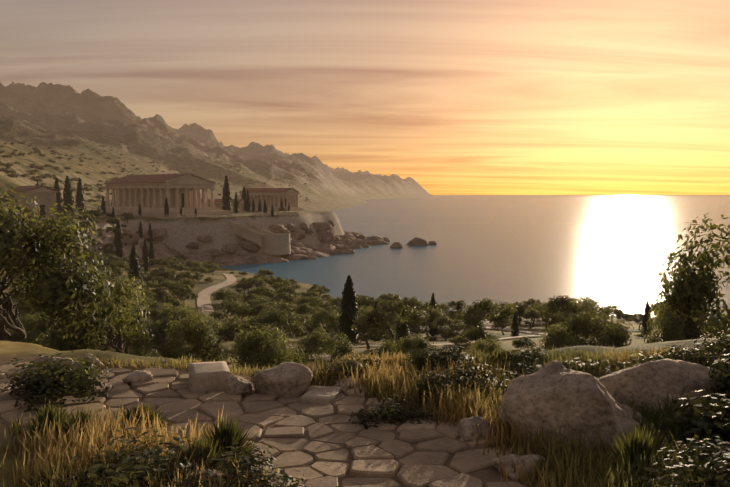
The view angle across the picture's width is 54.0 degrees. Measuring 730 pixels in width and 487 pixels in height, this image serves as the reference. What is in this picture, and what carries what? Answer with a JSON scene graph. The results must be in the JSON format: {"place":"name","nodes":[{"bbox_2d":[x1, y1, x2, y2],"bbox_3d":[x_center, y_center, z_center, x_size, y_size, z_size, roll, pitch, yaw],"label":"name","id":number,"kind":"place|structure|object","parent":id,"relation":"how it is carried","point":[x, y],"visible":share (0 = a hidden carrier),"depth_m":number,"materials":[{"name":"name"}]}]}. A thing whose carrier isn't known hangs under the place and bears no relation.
{"place":"outdoors","nodes":[
{"label":"outdoors","id":0,"kind":"place"},
{"bbox_2d":[6,186,57,219],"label":"small building","id":1,"kind":"structure","parent":0,"point":[45,197],"depth_m":252.69,"materials":[{"name":"stone"}]},
{"bbox_2d":[307,354,346,360],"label":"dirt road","id":2,"kind":"structure","parent":0,"point":[327,357],"depth_m":51.37,"materials":[{"name":"beige soil"}]},
{"bbox_2d":[0,81,729,486],"bbox_3d":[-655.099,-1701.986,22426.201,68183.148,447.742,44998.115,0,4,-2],"label":"terrain","id":3,"kind":"structure","parent":0,"point":[42,117],"depth_m":1044.77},
{"bbox_2d":[51,188,63,198],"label":"villas","id":4,"kind":"object","parent":3,"relation":"on","point":[61,190],"depth_m":459.09,"materials":[{"name":"stone"}]},
{"bbox_2d":[104,171,230,216],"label":"temple","id":5,"kind":"structure","parent":3,"relation":"on","point":[150,193],"depth_m":310.16,"materials":[{"name":"stone"}]},
{"bbox_2d":[56,212,298,254],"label":"terrace walls","id":6,"kind":"structure","parent":3,"relation":"on","point":[276,243],"depth_m":284.33,"materials":[{"name":"stone"}]},
{"bbox_2d":[201,199,246,211],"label":"stoa building","id":7,"kind":"structure","parent":3,"relation":"on","point":[219,205],"depth_m":366.62,"materials":[{"name":"stone"}]},
{"bbox_2d":[0,360,531,486],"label":"path slabs","id":8,"kind":"structure","parent":3,"relation":"on","point":[372,465],"depth_m":5.45,"materials":[{"name":"beige stone"}]},
{"bbox_2d":[188,361,230,391],"bbox_3d":[-1.492,1.277,6.844,0.371,0.193,0.514,-1,4,-16],"label":"stone block","id":9,"kind":"object","parent":8,"relation":"on","point":[205,376],"visible":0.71,"depth_m":6.63,"materials":[{"name":"beige stone"}]},
{"bbox_2d":[301,386,341,404],"bbox_3d":[-0.386,1.360,6.407,0.290,0.067,0.403,1,4,10],"label":"stone block","id":10,"kind":"object","parent":8,"relation":"on","point":[322,395],"visible":0.85,"depth_m":6.32,"materials":[{"name":"beige stone"}]},
{"bbox_2d":[239,187,304,210],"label":"temple","id":11,"kind":"object","parent":3,"relation":"on","point":[271,196],"visible":0.77,"depth_m":404.01,"materials":[{"name":"stone"}]},
{"bbox_2d":[121,220,436,265],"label":"cliff rocks","id":12,"kind":"object","parent":3,"relation":"on","point":[346,243],"visible":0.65,"depth_m":289.00,"materials":[{"name":"brown stone"}]},
{"bbox_2d":[0,175,652,345],"bbox_3d":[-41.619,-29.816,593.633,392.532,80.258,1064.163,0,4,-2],"label":"cypress trees","id":13,"kind":"object","parent":3,"relation":"on","point":[349,307],"visible":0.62,"depth_m":199.07,"materials":[{"name":"green plant"}]},
{"bbox_2d":[0,210,690,365],"bbox_3d":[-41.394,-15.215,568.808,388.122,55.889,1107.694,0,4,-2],"label":"trunks","id":14,"kind":"object","parent":3,"relation":"on","point":[6,309],"visible":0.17,"depth_m":24.98,"materials":[{"name":"brown plant"}]},
{"bbox_2d":[0,140,705,362],"bbox_3d":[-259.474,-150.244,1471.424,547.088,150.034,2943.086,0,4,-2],"label":"shrub foliage","id":15,"kind":"object","parent":3,"relation":"on","point":[471,333],"visible":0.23,"depth_m":123.87,"materials":[{"name":"green plant"}]},
{"bbox_2d":[0,185,729,369],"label":"olive trees","id":16,"kind":"object","parent":3,"relation":"on","point":[78,303],"visible":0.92,"depth_m":28.49,"materials":[{"name":"green plant"}]},
{"bbox_2d":[0,332,729,486],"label":"shrub foliage","id":17,"kind":"object","parent":3,"relation":"on","point":[43,381],"visible":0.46,"depth_m":5.28,"materials":[{"name":"green plant"}]},
{"bbox_2d":[0,343,729,486],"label":"grass","id":18,"kind":"structure","parent":3,"relation":"on","point":[52,457],"depth_m":4.78,"materials":[{"name":"green plant"}]},
{"bbox_2d":[22,357,729,478],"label":"spiky shrub foliage","id":19,"kind":"object","parent":3,"relation":"on","point":[228,435],"visible":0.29,"depth_m":4.76,"materials":[{"name":"green plant"}]},
{"bbox_2d":[33,348,729,486],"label":"boulder","id":20,"kind":"object","parent":3,"relation":"on","point":[553,393],"visible":0.65,"depth_m":5.25,"materials":[{"name":"grey stone"}]},
{"bbox_2d":[97,344,707,396],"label":"grass","id":21,"kind":"structure","parent":3,"relation":"on","point":[245,371],"depth_m":7.45,"materials":[{"name":"green plant"}]},
{"bbox_2d":[353,362,559,448],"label":"grass","id":22,"kind":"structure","parent":3,"relation":"on","point":[416,398],"depth_m":6.06,"materials":[{"name":"plant"}]},
{"bbox_2d":[530,347,729,402],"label":"tall grass","id":23,"kind":"structure","parent":3,"relation":"on","point":[615,357],"depth_m":6.88,"materials":[{"name":"plant"}]},
{"bbox_2d":[0,0,729,194],"label":"sky","id":24,"kind":"structure","parent":0,"point":[452,97],"materials":[{"name":"orange"}]},
{"bbox_2d":[197,273,547,347],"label":"dirt road","id":25,"kind":"structure","parent":0,"point":[204,301],"depth_m":145.44,"materials":[{"name":"beige soil"}]},
{"bbox_2d":[219,195,729,317],"bbox_3d":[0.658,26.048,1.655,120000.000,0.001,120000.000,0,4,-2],"label":"sea water","id":26,"kind":"structure","parent":0,"point":[608,249],"depth_m":341.75,"materials":[{"name":"blue liquid"}]}
]}

